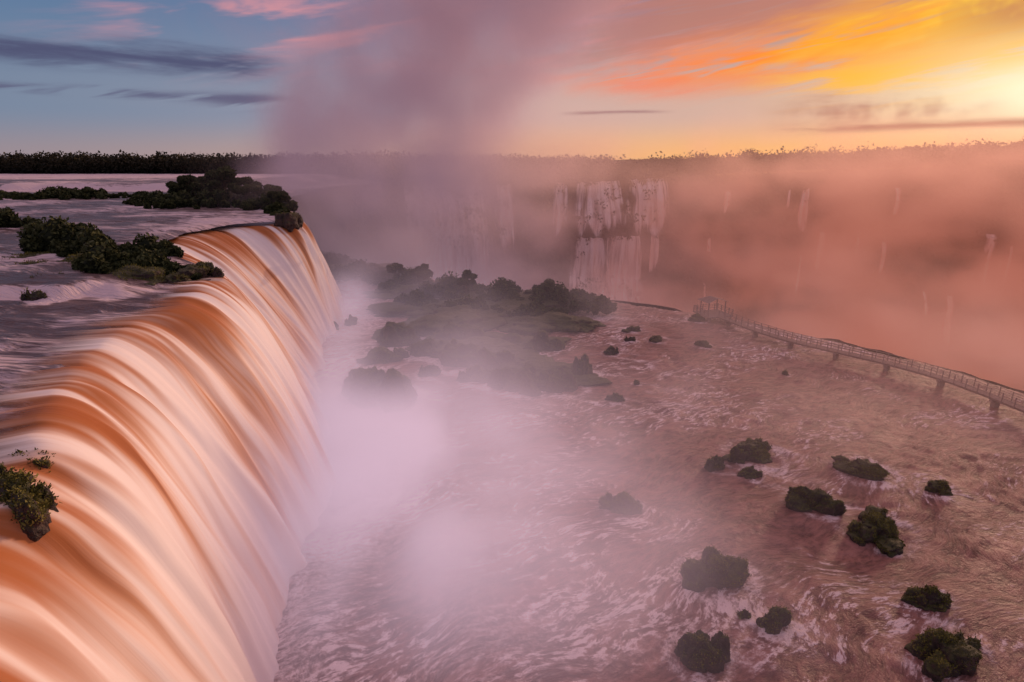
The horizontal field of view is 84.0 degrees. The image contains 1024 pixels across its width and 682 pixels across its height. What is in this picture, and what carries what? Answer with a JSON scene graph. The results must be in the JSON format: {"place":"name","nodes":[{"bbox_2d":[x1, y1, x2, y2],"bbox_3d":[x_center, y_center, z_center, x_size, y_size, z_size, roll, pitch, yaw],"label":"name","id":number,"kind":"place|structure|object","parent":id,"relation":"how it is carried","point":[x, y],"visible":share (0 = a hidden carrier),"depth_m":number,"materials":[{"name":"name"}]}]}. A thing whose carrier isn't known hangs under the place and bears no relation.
{"place":"outdoors","nodes":[
{"label":"outdoors","id":0,"kind":"place"},
{"bbox_2d":[0,222,346,681],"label":"waterfall","id":1,"kind":"structure","parent":0,"point":[190,477],"depth_m":32.46,"materials":[{"name":"liquid"}]},
{"bbox_2d":[0,174,383,457],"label":"river","id":2,"kind":"structure","parent":0,"point":[37,336],"depth_m":52.32,"materials":[{"name":"liquid"}]},
{"bbox_2d":[0,206,42,227],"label":"river shrub","id":3,"kind":"object","parent":2,"relation":"on","point":[9,218],"visible":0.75,"depth_m":86.99,"materials":[{"name":"green plant"}]},
{"bbox_2d":[0,249,54,260],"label":"river rock","id":4,"kind":"object","parent":2,"relation":"in","point":[26,254],"visible":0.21,"depth_m":61.47,"materials":[{"name":"green stone"}]},
{"bbox_2d":[16,215,118,256],"bbox_3d":[-49.987,-11.865,64.354,13.727,4.529,7.692,9,20,27],"label":"river shrub","id":5,"kind":"object","parent":4,"relation":"on","point":[60,237],"visible":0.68,"depth_m":63.18,"materials":[{"name":"green plant"}]},
{"bbox_2d":[0,461,60,541],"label":"mossy boulder","id":6,"kind":"object","parent":2,"relation":"in","point":[29,504],"visible":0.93,"depth_m":18.54,"materials":[{"name":"green plant"}]},
{"bbox_2d":[8,448,55,472],"bbox_3d":[-18.179,4.904,21.653,1.933,1.645,1.252,0,18,0],"label":"mossy boulder","id":7,"kind":"object","parent":2,"relation":"in","point":[42,463],"visible":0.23,"depth_m":21.28,"materials":[{"name":"green plant"}]},
{"bbox_2d":[19,287,47,300],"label":"bush","id":8,"kind":"object","parent":2,"relation":"in","point":[33,295],"visible":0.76,"depth_m":45.88,"materials":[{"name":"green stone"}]},
{"bbox_2d":[15,252,82,264],"bbox_3d":[-43.514,-7.847,58.398,15.395,2.553,7.392,4,18,13],"label":"river rock","id":9,"kind":"object","parent":2,"relation":"in","point":[69,258],"visible":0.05,"depth_m":57.66,"materials":[{"name":"green stone"}]},
{"bbox_2d":[0,186,151,199],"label":"river shrub","id":10,"kind":"object","parent":2,"relation":"on","point":[66,193],"visible":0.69,"depth_m":154.10,"materials":[{"name":"green plant"}]},
{"bbox_2d":[107,263,191,285],"bbox_3d":[-34.729,-6.056,52.922,8.836,2.439,6.365,13,22,35],"label":"river rock","id":11,"kind":"object","parent":2,"relation":"in","point":[154,275],"visible":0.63,"depth_m":51.81,"materials":[{"name":"green stone"}]},
{"bbox_2d":[70,237,181,273],"bbox_3d":[-37.019,-7.797,54.133,10.558,3.873,5.988,0,18,0],"label":"river shrub","id":12,"kind":"object","parent":11,"relation":"on","point":[99,257],"visible":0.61,"depth_m":53.58,"materials":[{"name":"green plant"}]},
{"bbox_2d":[118,232,183,257],"bbox_3d":[-39.769,-10.029,61.133,7.561,3.030,5.085,-12,21,-34],"label":"river shrub","id":13,"kind":"object","parent":2,"relation":"in","point":[152,243],"visible":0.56,"depth_m":60.79,"materials":[{"name":"green plant"}]},
{"bbox_2d":[165,181,189,193],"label":"tree","id":14,"kind":"object","parent":2,"relation":"on","point":[171,186],"visible":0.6,"depth_m":132.03,"materials":[{"name":"green plant"}]},
{"bbox_2d":[162,263,210,279],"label":"river shrub","id":15,"kind":"object","parent":2,"relation":"in","point":[196,276],"visible":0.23,"depth_m":53.71,"materials":[{"name":"green plant"}]},
{"bbox_2d":[168,263,209,279],"bbox_3d":[-30.918,-6.331,54.142,2.216,1.959,4.318,15,23,39],"label":"river rock","id":16,"kind":"object","parent":2,"relation":"in","point":[189,270],"visible":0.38,"depth_m":54.12,"materials":[{"name":"green stone"}]},
{"bbox_2d":[176,174,206,192],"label":"tree","id":17,"kind":"object","parent":2,"relation":"on","point":[197,184],"visible":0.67,"depth_m":129.08,"materials":[{"name":"green plant"}]},
{"bbox_2d":[195,261,215,275],"bbox_3d":[-30.454,-7.019,56.441,2.968,1.759,1.864,0,18,0],"label":"river rock","id":18,"kind":"object","parent":2,"relation":"in","point":[209,264],"visible":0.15,"depth_m":56.35,"materials":[{"name":"green stone"}]},
{"bbox_2d":[122,185,298,215],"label":"river shrub","id":19,"kind":"object","parent":2,"relation":"on","point":[222,197],"visible":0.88,"depth_m":123.85,"materials":[{"name":"green plant"}]},
{"bbox_2d":[210,267,224,277],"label":"river rock","id":20,"kind":"object","parent":2,"relation":"in","point":[216,272],"visible":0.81,"depth_m":55.48,"materials":[{"name":"brown stone"}]},
{"bbox_2d":[201,165,236,189],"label":"tree","id":21,"kind":"object","parent":2,"relation":"on","point":[223,176],"visible":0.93,"depth_m":126.62,"materials":[{"name":"green plant"}]},
{"bbox_2d":[226,176,262,198],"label":"tree","id":22,"kind":"object","parent":2,"relation":"on","point":[236,186],"visible":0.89,"depth_m":127.03,"materials":[{"name":"green plant"}]},
{"bbox_2d":[253,184,281,196],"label":"tree","id":23,"kind":"object","parent":2,"relation":"on","point":[259,190],"visible":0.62,"depth_m":124.12,"materials":[{"name":"green plant"}]},
{"bbox_2d":[262,190,291,204],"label":"tree","id":24,"kind":"object","parent":2,"relation":"on","point":[281,196],"visible":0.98,"depth_m":117.58,"materials":[{"name":"green plant"}]},
{"bbox_2d":[274,211,299,231],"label":"river rock","id":25,"kind":"object","parent":2,"relation":"in","point":[287,221],"visible":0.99,"depth_m":99.75,"materials":[{"name":"brown stone"}]},
{"bbox_2d":[297,213,303,227],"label":"river rock","id":26,"kind":"object","parent":2,"relation":"in","point":[300,221],"visible":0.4,"depth_m":102.73,"materials":[{"name":"brown stone"}]},
{"bbox_2d":[328,262,390,278],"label":"rocky islet","id":27,"kind":"object","parent":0,"point":[344,264],"visible":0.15,"depth_m":158.64,"materials":[{"name":"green stone"}]},
{"bbox_2d":[0,0,1023,174],"label":"sky","id":28,"kind":"structure","parent":0,"point":[636,79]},
{"bbox_2d":[0,136,1023,185],"bbox_3d":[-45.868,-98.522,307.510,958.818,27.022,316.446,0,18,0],"label":"distant forest","id":29,"kind":"object","parent":0,"point":[399,170],"visible":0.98,"depth_m":295.76,"materials":[{"name":"green plant"}]},
{"bbox_2d":[181,176,1023,390],"bbox_3d":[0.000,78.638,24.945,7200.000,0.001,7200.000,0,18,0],"label":"canyon riverbed ground","id":30,"kind":"structure","parent":0,"point":[1008,372],"depth_m":247.47,"materials":[{"name":"brown stone"}]},
{"bbox_2d":[274,277,1023,681],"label":"river pool water","id":31,"kind":"structure","parent":0,"point":[468,533],"depth_m":49.81,"materials":[{"name":"liquid"}]},
{"bbox_2d":[344,315,357,325],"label":"mossy boulder","id":32,"kind":"object","parent":31,"relation":"in","point":[351,320],"visible":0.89,"depth_m":109.42,"materials":[{"name":"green stone"}]},
{"bbox_2d":[341,366,417,412],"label":"mossy boulder","id":33,"kind":"object","parent":31,"relation":"in","point":[391,390],"visible":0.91,"depth_m":72.23,"materials":[{"name":"plant"}]},
{"bbox_2d":[355,347,409,364],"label":"mossy boulder","id":34,"kind":"object","parent":31,"relation":"in","point":[379,355],"visible":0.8,"depth_m":88.37,"materials":[{"name":"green stone"}]},
{"bbox_2d":[361,284,418,299],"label":"rocky islet","id":35,"kind":"object","parent":31,"relation":"in","point":[385,294],"visible":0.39,"depth_m":130.49,"materials":[{"name":"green stone"}]},
{"bbox_2d":[386,263,404,275],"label":"tree","id":36,"kind":"object","parent":35,"relation":"on","point":[392,268],"visible":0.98,"depth_m":136.37,"materials":[{"name":"green plant"}]},
{"bbox_2d":[409,263,433,282],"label":"tree","id":37,"kind":"object","parent":35,"relation":"on","point":[423,271],"visible":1,"depth_m":131.34,"materials":[{"name":"green plant"}]},
{"bbox_2d":[376,321,420,347],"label":"mossy boulder","id":38,"kind":"object","parent":31,"relation":"in","point":[392,334],"visible":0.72,"depth_m":96.80,"materials":[{"name":"green stone"}]},
{"bbox_2d":[409,337,443,356],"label":"mossy boulder","id":39,"kind":"object","parent":31,"relation":"in","point":[423,345],"visible":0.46,"depth_m":91.44,"materials":[{"name":"green stone"}]},
{"bbox_2d":[417,364,441,376],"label":"mossy boulder","id":40,"kind":"object","parent":31,"relation":"in","point":[431,370],"visible":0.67,"depth_m":82.61,"materials":[{"name":"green stone"}]},
{"bbox_2d":[371,304,516,339],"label":"rocky islet","id":41,"kind":"object","parent":31,"relation":"in","point":[432,325],"visible":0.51,"depth_m":103.83,"materials":[{"name":"grey stone"}]},
{"bbox_2d":[441,321,483,339],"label":"mossy boulder","id":42,"kind":"object","parent":31,"relation":"in","point":[451,330],"visible":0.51,"depth_m":97.99,"materials":[{"name":"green stone"}]},
{"bbox_2d":[365,289,569,323],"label":"rocky islet","id":43,"kind":"object","parent":31,"relation":"in","point":[394,309],"visible":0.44,"depth_m":116.18,"materials":[{"name":"green plant"}]},
{"bbox_2d":[454,269,477,293],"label":"tree","id":44,"kind":"object","parent":43,"relation":"on","point":[464,278],"visible":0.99,"depth_m":122.31,"materials":[{"name":"green plant"}]},
{"bbox_2d":[531,278,554,293],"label":"tree","id":45,"kind":"object","parent":43,"relation":"on","point":[546,284],"visible":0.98,"depth_m":118.86,"materials":[{"name":"green plant"}]},
{"bbox_2d":[320,250,617,316],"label":"island brush","id":46,"kind":"object","parent":31,"relation":"on","point":[445,287],"visible":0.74,"depth_m":121.06,"materials":[{"name":"green plant"}]},
{"bbox_2d":[438,338,499,369],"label":"mossy boulder","id":47,"kind":"object","parent":31,"relation":"in","point":[455,354],"visible":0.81,"depth_m":86.01,"materials":[{"name":"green stone"}]},
{"bbox_2d":[405,332,572,357],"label":"rocky islet","id":48,"kind":"object","parent":31,"relation":"in","point":[514,343],"visible":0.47,"depth_m":93.85,"materials":[{"name":"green stone"}]},
{"bbox_2d":[493,349,524,363],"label":"mossy boulder","id":49,"kind":"object","parent":31,"relation":"in","point":[503,356],"visible":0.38,"depth_m":85.86,"materials":[{"name":"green stone"}]},
{"bbox_2d":[487,361,541,396],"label":"mossy boulder","id":50,"kind":"object","parent":31,"relation":"in","point":[520,381],"visible":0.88,"depth_m":78.21,"materials":[{"name":"green stone"}]},
{"bbox_2d":[522,329,565,351],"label":"mossy boulder","id":51,"kind":"object","parent":31,"relation":"in","point":[541,340],"visible":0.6,"depth_m":93.70,"materials":[{"name":"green stone"}]},
{"bbox_2d":[497,311,605,335],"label":"rocky islet","id":52,"kind":"object","parent":31,"relation":"in","point":[547,322],"visible":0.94,"depth_m":105.10,"materials":[{"name":"green plant"}]},
{"bbox_2d":[494,353,612,385],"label":"rocky islet","id":53,"kind":"object","parent":31,"relation":"in","point":[543,363],"visible":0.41,"depth_m":83.78,"materials":[{"name":"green stone"}]},
{"bbox_2d":[533,366,577,392],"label":"mossy boulder","id":54,"kind":"object","parent":31,"relation":"in","point":[559,380],"visible":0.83,"depth_m":77.64,"materials":[{"name":"green stone"}]},
{"bbox_2d":[570,354,592,374],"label":"mossy boulder","id":55,"kind":"object","parent":31,"relation":"in","point":[583,366],"visible":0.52,"depth_m":82.15,"materials":[{"name":"green stone"}]},
{"bbox_2d":[603,346,618,354],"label":"mossy boulder","id":56,"kind":"object","parent":31,"relation":"in","point":[611,350],"visible":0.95,"depth_m":92.88,"materials":[{"name":"green stone"}]},
{"bbox_2d":[605,392,624,401],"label":"mossy boulder","id":57,"kind":"object","parent":31,"relation":"in","point":[615,397],"visible":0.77,"depth_m":74.23,"materials":[{"name":"green stone"}]},
{"bbox_2d":[598,491,642,514],"bbox_3d":[9.807,14.750,51.373,4.199,2.471,2.216,5,18,15],"label":"mossy boulder","id":58,"kind":"object","parent":31,"relation":"in","point":[624,503],"visible":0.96,"depth_m":50.87,"materials":[{"name":"green stone"}]},
{"bbox_2d":[624,335,635,341],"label":"mossy boulder","id":59,"kind":"object","parent":31,"relation":"in","point":[632,338],"visible":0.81,"depth_m":99.04,"materials":[{"name":"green stone"}]},
{"bbox_2d":[621,326,640,332],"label":"mossy boulder","id":60,"kind":"object","parent":31,"relation":"in","point":[632,328],"visible":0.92,"depth_m":104.75,"materials":[{"name":"green stone"}]},
{"bbox_2d":[649,335,661,342],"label":"mossy boulder","id":61,"kind":"object","parent":31,"relation":"in","point":[655,339],"visible":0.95,"depth_m":99.05,"materials":[{"name":"green stone"}]},
{"bbox_2d":[687,314,704,321],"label":"mossy boulder","id":62,"kind":"object","parent":31,"relation":"in","point":[696,317],"visible":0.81,"depth_m":111.24,"materials":[{"name":"green stone"}]},
{"bbox_2d":[674,629,731,672],"bbox_3d":[12.073,19.888,35.815,3.488,3.605,2.144,0,18,0],"label":"bush","id":63,"kind":"object","parent":31,"relation":"in","point":[699,651],"visible":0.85,"depth_m":35.21,"materials":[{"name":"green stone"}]},
{"bbox_2d":[694,339,711,347],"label":"mossy boulder","id":64,"kind":"object","parent":31,"relation":"in","point":[703,343],"visible":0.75,"depth_m":95.94,"materials":[{"name":"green plant"}]},
{"bbox_2d":[704,455,724,471],"bbox_3d":[21.033,12.763,58.418,2.988,2.330,1.627,-8,19,-23],"label":"mossy boulder","id":65,"kind":"object","parent":31,"relation":"in","point":[714,463],"visible":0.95,"depth_m":57.85,"materials":[{"name":"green plant"}]},
{"bbox_2d":[678,545,751,592],"bbox_3d":[14.967,17.273,42.866,5.323,3.580,3.783,0,18,0],"label":"bush","id":66,"kind":"object","parent":31,"relation":"in","point":[713,567],"visible":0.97,"depth_m":41.78,"materials":[{"name":"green plant"}]},
{"bbox_2d":[736,607,752,618],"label":"mossy boulder","id":67,"kind":"object","parent":31,"relation":"in","point":[744,613],"visible":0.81,"depth_m":38.96,"materials":[{"name":"green plant"}]},
{"bbox_2d":[722,437,772,463],"bbox_3d":[25.068,11.793,60.774,5.987,3.028,4.341,0,18,0],"label":"mossy boulder","id":68,"kind":"object","parent":31,"relation":"in","point":[751,450],"visible":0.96,"depth_m":59.49,"materials":[{"name":"green plant"}]},
{"bbox_2d":[737,465,763,479],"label":"bush","id":69,"kind":"object","parent":31,"relation":"in","point":[750,472],"visible":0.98,"depth_m":56.59,"materials":[{"name":"green plant"}]},
{"bbox_2d":[756,605,793,634],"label":"bush","id":70,"kind":"object","parent":31,"relation":"in","point":[774,620],"visible":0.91,"depth_m":38.14,"materials":[{"name":"green plant"}]},
{"bbox_2d":[785,486,846,515],"bbox_3d":[27.327,14.732,51.806,5.215,3.168,2.824,3,18,9],"label":"bush","id":71,"kind":"object","parent":31,"relation":"in","point":[801,499],"visible":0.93,"depth_m":51.18,"materials":[{"name":"green plant"}]},
{"bbox_2d":[693,296,1023,412],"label":"footbridge walkway","id":72,"kind":"structure","parent":31,"relation":"on","point":[995,400],"depth_m":86.97,"materials":[{"name":"grey metal"}]},
{"bbox_2d":[831,454,890,480],"bbox_3d":[35.143,13.114,57.687,5.565,2.497,3.266,16,24,41],"label":"bush","id":73,"kind":"object","parent":31,"relation":"in","point":[867,469],"visible":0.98,"depth_m":56.99,"materials":[{"name":"green plant"}]},
{"bbox_2d":[846,505,905,557],"bbox_3d":[31.259,15.780,48.254,4.193,2.555,6.931,17,24,42],"label":"bush","id":74,"kind":"object","parent":31,"relation":"in","point":[876,526],"visible":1,"depth_m":47.17,"materials":[{"name":"green plant"}]},
{"bbox_2d":[901,584,953,612],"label":"bush","id":75,"kind":"object","parent":31,"relation":"in","point":[933,598],"visible":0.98,"depth_m":40.00,"materials":[{"name":"green plant"}]},
{"bbox_2d":[924,479,952,495],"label":"bush","id":76,"kind":"object","parent":31,"relation":"in","point":[942,487],"visible":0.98,"depth_m":54.02,"materials":[{"name":"green plant"}]},
{"bbox_2d":[904,626,982,681],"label":"bush","id":77,"kind":"object","parent":31,"relation":"in","point":[941,653],"visible":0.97,"depth_m":35.06,"materials":[{"name":"green plant"}]},
{"bbox_2d":[290,163,1023,358],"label":"canyon cliff","id":78,"kind":"structure","parent":0,"point":[328,219],"depth_m":269.39,"materials":[{"name":"brown stone"}]},
{"bbox_2d":[341,161,1023,347],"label":"cliff vegetation","id":79,"kind":"object","parent":78,"relation":"on","point":[384,213],"visible":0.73,"depth_m":278.80,"materials":[{"name":"green plant"}]},
{"bbox_2d":[403,178,1012,342],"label":"distant waterfall","id":80,"kind":"structure","parent":78,"relation":"on","point":[623,261],"depth_m":287.13,"materials":[{"name":"liquid"}]},
{"bbox_2d":[609,300,1023,393],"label":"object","id":81,"kind":"structure","parent":0,"point":[830,339],"depth_m":99.11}
]}

